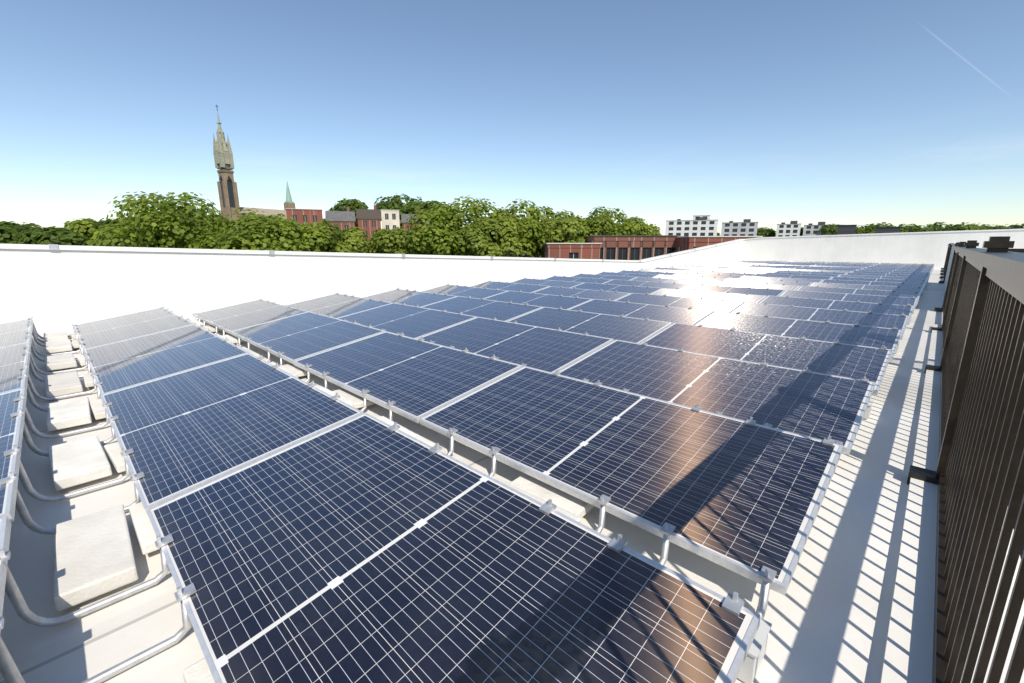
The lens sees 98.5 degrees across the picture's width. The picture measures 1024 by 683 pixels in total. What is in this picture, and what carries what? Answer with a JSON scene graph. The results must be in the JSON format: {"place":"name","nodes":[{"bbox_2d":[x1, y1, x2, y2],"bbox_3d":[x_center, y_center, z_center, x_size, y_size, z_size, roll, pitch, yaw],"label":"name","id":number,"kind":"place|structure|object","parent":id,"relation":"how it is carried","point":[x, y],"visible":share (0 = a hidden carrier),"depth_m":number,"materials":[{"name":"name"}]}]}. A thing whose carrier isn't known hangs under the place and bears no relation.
{"place":"outdoors","nodes":[
{"label":"outdoors","id":0,"kind":"place"},
{"bbox_2d":[213,105,295,225],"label":"church","id":1,"kind":"structure","parent":0,"point":[226,183],"depth_m":120.67,"materials":[{"name":"stone"}]},
{"bbox_2d":[285,208,322,224],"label":"brick building","id":2,"kind":"structure","parent":0,"point":[301,216],"depth_m":118.52,"materials":[{"name":"red brick"}]},
{"bbox_2d":[325,207,355,229],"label":"house","id":3,"kind":"structure","parent":0,"point":[344,219],"depth_m":124.04,"materials":[{"name":"brown brick"}]},
{"bbox_2d":[380,209,399,229],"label":"house","id":4,"kind":"structure","parent":0,"point":[390,220],"depth_m":130.57,"materials":[{"name":"beige paint"}]},
{"bbox_2d":[401,210,424,230],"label":"house","id":5,"kind":"structure","parent":0,"point":[404,217],"depth_m":142.23,"materials":[{"name":"red brick"}]},
{"bbox_2d":[0,268,1023,682],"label":"roof","id":6,"kind":"structure","parent":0,"point":[826,616],"depth_m":1.70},
{"bbox_2d":[44,318,593,682],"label":"ballast blocks","id":7,"kind":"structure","parent":6,"relation":"on","point":[94,555],"depth_m":2.01,"materials":[{"name":"white concrete"}]},
{"bbox_2d":[0,260,932,682],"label":"panel mounting frame","id":8,"kind":"object","parent":6,"relation":"on","point":[618,544],"visible":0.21,"depth_m":1.85,"materials":[{"name":"metal"}]},
{"bbox_2d":[0,516,10,632],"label":"solar panel","id":9,"kind":"object","parent":8,"relation":"on","point":[5,527],"visible":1,"depth_m":1.38,"materials":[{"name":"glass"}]},
{"bbox_2d":[0,388,26,521],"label":"solar panel","id":10,"kind":"object","parent":8,"relation":"on","point":[11,431],"visible":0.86,"depth_m":2.11,"materials":[{"name":"glass"}]},
{"bbox_2d":[0,342,30,393],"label":"solar panel","id":11,"kind":"object","parent":8,"relation":"on","point":[13,359],"visible":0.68,"depth_m":3.44,"materials":[{"name":"glass"}]},
{"bbox_2d":[0,319,32,347],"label":"solar panel","id":12,"kind":"object","parent":8,"relation":"on","point":[13,333],"visible":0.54,"depth_m":4.79,"materials":[{"name":"glass"}]},
{"bbox_2d":[73,308,193,349],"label":"solar panel","id":13,"kind":"object","parent":8,"relation":"on","point":[92,334],"visible":0.74,"depth_m":5.42,"materials":[{"name":"glass"}]},
{"bbox_2d":[83,324,249,394],"bbox_3d":[-3.348,0.105,4.194,2.000,0.036,0.992,12,25,42],"label":"solar panel","id":14,"kind":"object","parent":8,"relation":"on","point":[120,365],"visible":0.76,"depth_m":4.01,"materials":[{"name":"glass"}]},
{"bbox_2d":[100,353,363,515],"bbox_3d":[-1.895,0.410,2.827,2.000,0.035,0.992,12,25,42],"label":"solar panel","id":15,"kind":"object","parent":8,"relation":"on","point":[181,433],"visible":0.79,"depth_m":2.55,"materials":[{"name":"glass"}]},
{"bbox_2d":[193,300,308,333],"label":"solar panel","id":16,"kind":"object","parent":8,"relation":"on","point":[242,315],"visible":0.79,"depth_m":6.37,"materials":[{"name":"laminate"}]},
{"bbox_2d":[230,311,385,363],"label":"solar panel","id":17,"kind":"object","parent":8,"relation":"on","point":[300,336],"visible":0.85,"depth_m":4.96,"materials":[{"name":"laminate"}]},
{"bbox_2d":[287,294,390,317],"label":"solar panel","id":18,"kind":"object","parent":8,"relation":"on","point":[337,305],"visible":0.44,"depth_m":7.35,"materials":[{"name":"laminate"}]},
{"bbox_2d":[337,303,476,338],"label":"solar panel","id":19,"kind":"object","parent":8,"relation":"on","point":[411,321],"visible":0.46,"depth_m":5.95,"materials":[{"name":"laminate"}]},
{"bbox_2d":[293,332,522,422],"bbox_3d":[-0.975,0.203,3.765,2.000,0.036,0.992,11,25,42],"label":"solar panel","id":20,"kind":"object","parent":8,"relation":"on","point":[415,380],"visible":0.89,"depth_m":3.55,"materials":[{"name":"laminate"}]},
{"bbox_2d":[363,289,456,306],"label":"solar panel","id":21,"kind":"object","parent":8,"relation":"on","point":[412,298],"visible":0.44,"depth_m":8.34,"materials":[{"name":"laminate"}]},
{"bbox_2d":[146,413,759,682],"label":"solar panel","id":22,"kind":"object","parent":8,"relation":"on","point":[365,548],"visible":1,"depth_m":1.31,"materials":[{"name":"glass"}]},
{"bbox_2d":[421,285,507,298],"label":"solar panel","id":23,"kind":"object","parent":8,"relation":"on","point":[471,292],"visible":0.5,"depth_m":9.33,"materials":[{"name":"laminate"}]},
{"bbox_2d":[423,296,542,320],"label":"solar panel","id":24,"kind":"object","parent":8,"relation":"on","point":[498,310],"visible":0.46,"depth_m":6.95,"materials":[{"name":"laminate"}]},
{"bbox_2d":[470,281,549,292],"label":"solar panel","id":25,"kind":"object","parent":8,"relation":"on","point":[530,288],"visible":0.5,"depth_m":10.30,"materials":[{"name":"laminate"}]},
{"bbox_2d":[417,317,613,372],"bbox_3d":[-0.051,-0.007,4.706,2.000,0.037,0.992,12,25,43],"label":"solar panel","id":26,"kind":"object","parent":8,"relation":"on","point":[545,349],"visible":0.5,"depth_m":4.55,"materials":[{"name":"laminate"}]},
{"bbox_2d":[484,291,592,309],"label":"solar panel","id":27,"kind":"object","parent":8,"relation":"on","point":[551,301],"visible":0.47,"depth_m":7.94,"materials":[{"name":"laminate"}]},
{"bbox_2d":[510,278,582,287],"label":"solar panel","id":28,"kind":"object","parent":8,"relation":"on","point":[565,284],"visible":0.46,"depth_m":11.26,"materials":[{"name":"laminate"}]},
{"bbox_2d":[543,276,612,283],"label":"solar panel","id":29,"kind":"object","parent":8,"relation":"on","point":[583,280],"visible":0.46,"depth_m":12.23,"materials":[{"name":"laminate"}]},
{"bbox_2d":[532,286,630,300],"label":"solar panel","id":30,"kind":"object","parent":8,"relation":"on","point":[589,294],"visible":0.47,"depth_m":8.91,"materials":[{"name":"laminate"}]},
{"bbox_2d":[507,307,672,342],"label":"solar panel","id":31,"kind":"object","parent":8,"relation":"on","point":[629,329],"visible":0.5,"depth_m":5.56,"materials":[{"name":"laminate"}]},
{"bbox_2d":[573,274,636,279],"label":"solar panel","id":32,"kind":"object","parent":8,"relation":"on","point":[605,276],"visible":0.42,"depth_m":13.19,"materials":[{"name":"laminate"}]},
{"bbox_2d":[571,282,662,293],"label":"solar panel","id":33,"kind":"object","parent":8,"relation":"on","point":[621,288],"visible":0.48,"depth_m":9.89,"materials":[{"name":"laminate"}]},
{"bbox_2d":[596,272,656,277],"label":"solar panel","id":34,"kind":"object","parent":8,"relation":"on","point":[628,274],"visible":0.44,"depth_m":14.15,"materials":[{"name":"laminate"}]},
{"bbox_2d":[419,366,842,595],"bbox_3d":[0.485,0.500,2.407,2.000,0.036,0.992,12,25,42],"label":"solar panel","id":35,"kind":"object","parent":8,"relation":"on","point":[739,496],"visible":1,"depth_m":2.08,"materials":[{"name":"glass"}]},
{"bbox_2d":[568,299,713,324],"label":"solar panel","id":36,"kind":"object","parent":8,"relation":"on","point":[664,313],"visible":0.5,"depth_m":6.56,"materials":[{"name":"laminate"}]},
{"bbox_2d":[603,279,687,288],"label":"solar panel","id":37,"kind":"object","parent":8,"relation":"on","point":[649,284],"visible":0.44,"depth_m":10.85,"materials":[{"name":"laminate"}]},
{"bbox_2d":[617,270,675,274],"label":"solar panel","id":38,"kind":"object","parent":8,"relation":"on","point":[654,273],"visible":0.44,"depth_m":15.06,"materials":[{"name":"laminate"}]},
{"bbox_2d":[632,277,707,284],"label":"solar panel","id":39,"kind":"object","parent":8,"relation":"on","point":[680,281],"visible":0.38,"depth_m":11.81,"materials":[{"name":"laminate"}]},
{"bbox_2d":[615,293,743,312],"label":"solar panel","id":40,"kind":"object","parent":8,"relation":"on","point":[702,304],"visible":0.46,"depth_m":7.54,"materials":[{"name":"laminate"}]},
{"bbox_2d":[652,275,726,280],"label":"solar panel","id":41,"kind":"object","parent":8,"relation":"on","point":[690,277],"visible":0.38,"depth_m":12.80,"materials":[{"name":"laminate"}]},
{"bbox_2d":[674,273,741,278],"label":"solar panel","id":42,"kind":"object","parent":8,"relation":"on","point":[711,275],"visible":0.42,"depth_m":13.71,"materials":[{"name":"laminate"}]},
{"bbox_2d":[652,288,766,302],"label":"solar panel","id":43,"kind":"object","parent":8,"relation":"on","point":[744,298],"visible":0.48,"depth_m":8.51,"materials":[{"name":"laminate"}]},
{"bbox_2d":[559,340,875,454],"bbox_3d":[1.407,0.292,3.344,2.000,0.036,0.992,12,25,43],"label":"solar panel","id":44,"kind":"object","parent":8,"relation":"on","point":[820,406],"visible":0.76,"depth_m":3.13,"materials":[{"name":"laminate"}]},
{"bbox_2d":[690,271,754,275],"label":"solar panel","id":45,"kind":"object","parent":8,"relation":"on","point":[724,273],"visible":0.39,"depth_m":14.66,"materials":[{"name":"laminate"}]},
{"bbox_2d":[680,284,785,295],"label":"solar panel","id":46,"kind":"object","parent":8,"relation":"on","point":[745,290],"visible":0.44,"depth_m":9.48,"materials":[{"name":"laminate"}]},
{"bbox_2d":[705,269,767,273],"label":"solar panel","id":47,"kind":"object","parent":8,"relation":"on","point":[738,271],"visible":0.42,"depth_m":15.57,"materials":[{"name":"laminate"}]},
{"bbox_2d":[703,281,799,289],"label":"solar panel","id":48,"kind":"object","parent":8,"relation":"on","point":[759,285],"visible":0.38,"depth_m":10.44,"materials":[{"name":"glass"}]},
{"bbox_2d":[640,323,892,394],"bbox_3d":[2.332,0.086,4.281,2.000,0.035,0.992,12,26,43],"label":"solar panel","id":49,"kind":"object","parent":8,"relation":"on","point":[859,362],"visible":0.76,"depth_m":4.16,"materials":[{"name":"glass"}]},
{"bbox_2d":[724,278,812,286],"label":"solar panel","id":50,"kind":"object","parent":8,"relation":"on","point":[800,284],"visible":0.35,"depth_m":11.40,"materials":[{"name":"glass"}]},
{"bbox_2d":[740,276,822,282],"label":"solar panel","id":51,"kind":"object","parent":8,"relation":"on","point":[783,279],"visible":0.36,"depth_m":12.35,"materials":[{"name":"glass"}]},
{"bbox_2d":[754,273,831,279],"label":"solar panel","id":52,"kind":"object","parent":8,"relation":"on","point":[796,276],"visible":0.42,"depth_m":13.28,"materials":[{"name":"glass"}]},
{"bbox_2d":[695,311,901,361],"bbox_3d":[3.253,-0.117,5.222,2.000,0.035,0.992,12,25,43],"label":"solar panel","id":53,"kind":"object","parent":8,"relation":"on","point":[876,337],"visible":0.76,"depth_m":5.17,"materials":[{"name":"glass"}]},
{"bbox_2d":[766,272,838,276],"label":"solar panel","id":54,"kind":"object","parent":8,"relation":"on","point":[832,275],"visible":0.39,"depth_m":14.28,"materials":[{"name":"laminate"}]},
{"bbox_2d":[777,270,846,274],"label":"solar panel","id":55,"kind":"object","parent":8,"relation":"on","point":[812,272],"visible":0.42,"depth_m":15.22,"materials":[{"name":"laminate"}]},
{"bbox_2d":[730,302,908,339],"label":"solar panel","id":56,"kind":"object","parent":8,"relation":"on","point":[842,316],"visible":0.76,"depth_m":6.15,"materials":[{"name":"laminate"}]},
{"bbox_2d":[759,295,913,324],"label":"solar panel","id":57,"kind":"object","parent":8,"relation":"on","point":[894,309],"visible":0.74,"depth_m":7.13,"materials":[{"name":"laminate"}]},
{"bbox_2d":[780,290,917,313],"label":"solar panel","id":58,"kind":"object","parent":8,"relation":"on","point":[856,297],"visible":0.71,"depth_m":8.09,"materials":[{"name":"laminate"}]},
{"bbox_2d":[797,286,920,305],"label":"solar panel","id":59,"kind":"object","parent":8,"relation":"on","point":[864,291],"visible":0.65,"depth_m":9.06,"materials":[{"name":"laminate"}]},
{"bbox_2d":[810,282,922,299],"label":"solar panel","id":60,"kind":"object","parent":8,"relation":"on","point":[878,287],"visible":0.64,"depth_m":10.03,"materials":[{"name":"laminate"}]},
{"bbox_2d":[821,279,924,293],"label":"solar panel","id":61,"kind":"object","parent":8,"relation":"on","point":[876,283],"visible":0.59,"depth_m":10.97,"materials":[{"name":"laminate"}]},
{"bbox_2d":[831,277,926,289],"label":"solar panel","id":62,"kind":"object","parent":8,"relation":"on","point":[879,280],"visible":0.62,"depth_m":11.93,"materials":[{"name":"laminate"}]},
{"bbox_2d":[839,274,927,285],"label":"solar panel","id":63,"kind":"object","parent":8,"relation":"on","point":[886,277],"visible":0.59,"depth_m":12.89,"materials":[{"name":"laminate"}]},
{"bbox_2d":[846,273,928,281],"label":"solar panel","id":64,"kind":"object","parent":8,"relation":"on","point":[898,275],"visible":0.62,"depth_m":13.83,"materials":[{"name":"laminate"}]},
{"bbox_2d":[852,271,929,279],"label":"solar panel","id":65,"kind":"object","parent":8,"relation":"on","point":[891,273],"visible":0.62,"depth_m":14.80,"materials":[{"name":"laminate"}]},
{"bbox_2d":[0,229,1023,327],"bbox_3d":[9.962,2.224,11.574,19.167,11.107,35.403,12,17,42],"label":"parapet walls","id":66,"kind":"structure","parent":6,"relation":"on","point":[43,285],"depth_m":8.96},
{"bbox_2d":[737,273,931,682],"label":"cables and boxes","id":67,"kind":"object","parent":6,"relation":"on","point":[752,662],"visible":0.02,"depth_m":1.25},
{"bbox_2d":[880,324,1023,682],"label":"curb","id":68,"kind":"structure","parent":6,"relation":"on","point":[908,655],"depth_m":1.61,"materials":[{"name":"white concrete"}]},
{"bbox_2d":[907,236,1023,682],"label":"fence","id":69,"kind":"object","parent":6,"relation":"on","point":[980,368],"visible":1,"depth_m":1.27,"materials":[{"name":"brown metal"}]},
{"bbox_2d":[0,0,1023,235],"label":"sky","id":70,"kind":"structure","parent":0,"point":[769,113],"materials":[{"name":"blue"}]},
{"label":"ground","id":71,"kind":"structure","parent":0,"visible":0},
{"bbox_2d":[0,221,25,243],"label":"tree","id":72,"kind":"object","parent":71,"relation":"on","point":[8,230],"visible":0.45,"depth_m":72.94,"materials":[{"name":"green plant"}]},
{"bbox_2d":[14,226,89,245],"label":"tree","id":73,"kind":"object","parent":71,"relation":"on","point":[46,235],"visible":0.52,"depth_m":66.46,"materials":[{"name":"green plant"}]},
{"bbox_2d":[52,219,113,240],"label":"tree","id":74,"kind":"object","parent":71,"relation":"on","point":[86,227],"visible":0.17,"depth_m":71.87,"materials":[{"name":"green plant"}]},
{"bbox_2d":[81,213,184,247],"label":"tree","id":75,"kind":"object","parent":71,"relation":"on","point":[157,238],"visible":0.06,"depth_m":44.93,"materials":[{"name":"green plant"}]},
{"bbox_2d":[87,191,249,249],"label":"tree","id":76,"kind":"object","parent":71,"relation":"on","point":[181,222],"visible":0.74,"depth_m":42.84,"materials":[{"name":"green plant"}]},
{"bbox_2d":[180,208,310,250],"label":"tree","id":77,"kind":"object","parent":71,"relation":"on","point":[229,241],"visible":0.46,"depth_m":43.26,"materials":[{"name":"green plant"}]},
{"bbox_2d":[234,213,333,251],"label":"tree","id":78,"kind":"object","parent":71,"relation":"on","point":[254,221],"visible":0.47,"depth_m":44.76,"materials":[{"name":"green plant"}]},
{"bbox_2d":[283,220,344,251],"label":"tree","id":79,"kind":"object","parent":71,"relation":"on","point":[333,240],"visible":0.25,"depth_m":47.04,"materials":[{"name":"green plant"}]},
{"bbox_2d":[310,225,366,252],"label":"tree","id":80,"kind":"object","parent":71,"relation":"on","point":[347,244],"visible":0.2,"depth_m":50.09,"materials":[{"name":"green plant"}]},
{"bbox_2d":[323,198,368,228],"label":"tree","id":81,"kind":"object","parent":71,"relation":"on","point":[353,204],"visible":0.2,"depth_m":154.92,"materials":[{"name":"green plant"}]},
{"bbox_2d":[339,227,371,252],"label":"tree","id":82,"kind":"object","parent":71,"relation":"on","point":[368,248],"visible":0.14,"depth_m":57.90,"materials":[{"name":"green plant"}]},
{"bbox_2d":[356,205,381,240],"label":"house","id":83,"kind":"structure","parent":71,"relation":"on","point":[369,221],"depth_m":127.88,"materials":[{"name":"red brick"}]},
{"bbox_2d":[370,226,424,254],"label":"tree","id":84,"kind":"object","parent":71,"relation":"on","point":[391,241],"visible":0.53,"depth_m":56.25,"materials":[{"name":"green plant"}]},
{"bbox_2d":[374,194,427,227],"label":"tree","id":85,"kind":"object","parent":71,"relation":"on","point":[394,202],"visible":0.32,"depth_m":163.28,"materials":[{"name":"green plant"}]},
{"bbox_2d":[407,200,444,213],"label":"tree","id":86,"kind":"object","parent":71,"relation":"on","point":[424,206],"visible":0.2,"depth_m":158.92,"materials":[{"name":"green plant"}]},
{"bbox_2d":[404,209,469,255],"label":"tree","id":87,"kind":"object","parent":71,"relation":"on","point":[432,243],"visible":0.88,"depth_m":53.76,"materials":[{"name":"green plant"}]},
{"bbox_2d":[426,195,501,255],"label":"tree","id":88,"kind":"object","parent":71,"relation":"on","point":[476,210],"visible":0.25,"depth_m":55.69,"materials":[{"name":"green plant"}]},
{"bbox_2d":[462,216,523,256],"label":"tree","id":89,"kind":"object","parent":71,"relation":"on","point":[486,246],"visible":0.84,"depth_m":52.71,"materials":[{"name":"green plant"}]},
{"bbox_2d":[490,198,545,257],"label":"tree","id":90,"kind":"object","parent":71,"relation":"on","point":[528,223],"visible":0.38,"depth_m":57.41,"materials":[{"name":"green plant"}]},
{"bbox_2d":[511,206,578,257],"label":"tree","id":91,"kind":"object","parent":71,"relation":"on","point":[552,215],"visible":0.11,"depth_m":60.31,"materials":[{"name":"green plant"}]},
{"bbox_2d":[536,217,586,248],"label":"tree","id":92,"kind":"object","parent":71,"relation":"on","point":[565,230],"visible":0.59,"depth_m":56.17,"materials":[{"name":"green plant"}]},
{"bbox_2d":[543,243,601,258],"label":"brick wing","id":93,"kind":"structure","parent":71,"relation":"on","point":[574,250],"depth_m":46.79,"materials":[{"name":"red brick"}]},
{"bbox_2d":[574,214,616,237],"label":"tree","id":94,"kind":"object","parent":71,"relation":"on","point":[596,225],"visible":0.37,"depth_m":64.46,"materials":[{"name":"green plant"}]},
{"bbox_2d":[587,207,647,234],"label":"tree","id":95,"kind":"object","parent":71,"relation":"on","point":[632,225],"visible":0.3,"depth_m":69.27,"materials":[{"name":"green plant"}]},
{"bbox_2d":[583,235,678,259],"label":"building","id":96,"kind":"structure","parent":71,"relation":"on","point":[627,247],"depth_m":50.40,"materials":[{"name":"red brick"}]},
{"bbox_2d":[618,222,661,234],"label":"tree","id":97,"kind":"object","parent":71,"relation":"on","point":[651,229],"visible":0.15,"depth_m":71.81,"materials":[{"name":"green plant"}]},
{"bbox_2d":[665,217,717,235],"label":"apartment","id":98,"kind":"structure","parent":71,"relation":"on","point":[701,226],"depth_m":207.18,"materials":[{"name":"grey paint"}]},
{"bbox_2d":[676,236,762,251],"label":"brick wing","id":99,"kind":"structure","parent":71,"relation":"on","point":[684,243],"depth_m":46.12,"materials":[{"name":"red brick"}]},
{"bbox_2d":[721,219,757,235],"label":"apartment","id":100,"kind":"structure","parent":71,"relation":"on","point":[746,227],"depth_m":203.89,"materials":[{"name":"grey paint"}]},
{"bbox_2d":[757,227,775,236],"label":"tree","id":101,"kind":"object","parent":71,"relation":"on","point":[767,232],"visible":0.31,"depth_m":222.17,"materials":[{"name":"green plant"}]},
{"bbox_2d":[776,221,800,236],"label":"apartment","id":102,"kind":"structure","parent":71,"relation":"on","point":[792,228],"depth_m":207.53,"materials":[{"name":"grey paint"}]},
{"bbox_2d":[803,222,828,235],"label":"apartment","id":103,"kind":"structure","parent":71,"relation":"on","point":[810,229],"depth_m":206.55,"materials":[{"name":"grey paint"}]},
{"bbox_2d":[819,224,865,234],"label":"tree","id":104,"kind":"object","parent":71,"relation":"on","point":[832,229],"visible":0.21,"depth_m":200.07,"materials":[{"name":"green plant"}]},
{"bbox_2d":[856,222,891,233],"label":"tree","id":105,"kind":"object","parent":71,"relation":"on","point":[870,228],"visible":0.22,"depth_m":200.62,"materials":[{"name":"green plant"}]},
{"bbox_2d":[884,224,930,232],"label":"tree","id":106,"kind":"object","parent":71,"relation":"on","point":[912,228],"visible":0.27,"depth_m":198.11,"materials":[{"name":"green plant"}]},
{"bbox_2d":[836,225,1020,234],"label":"buildings","id":107,"kind":"structure","parent":71,"relation":"on","point":[845,229],"depth_m":153.03,"materials":[{"name":"grey metal"}]},
{"bbox_2d":[916,222,979,231],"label":"tree","id":108,"kind":"object","parent":71,"relation":"on","point":[940,227],"visible":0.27,"depth_m":193.49,"materials":[{"name":"green plant"}]},
{"bbox_2d":[957,223,1010,229],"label":"tree","id":109,"kind":"object","parent":71,"relation":"on","point":[984,227],"visible":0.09,"depth_m":191.65,"materials":[{"name":"green plant"}]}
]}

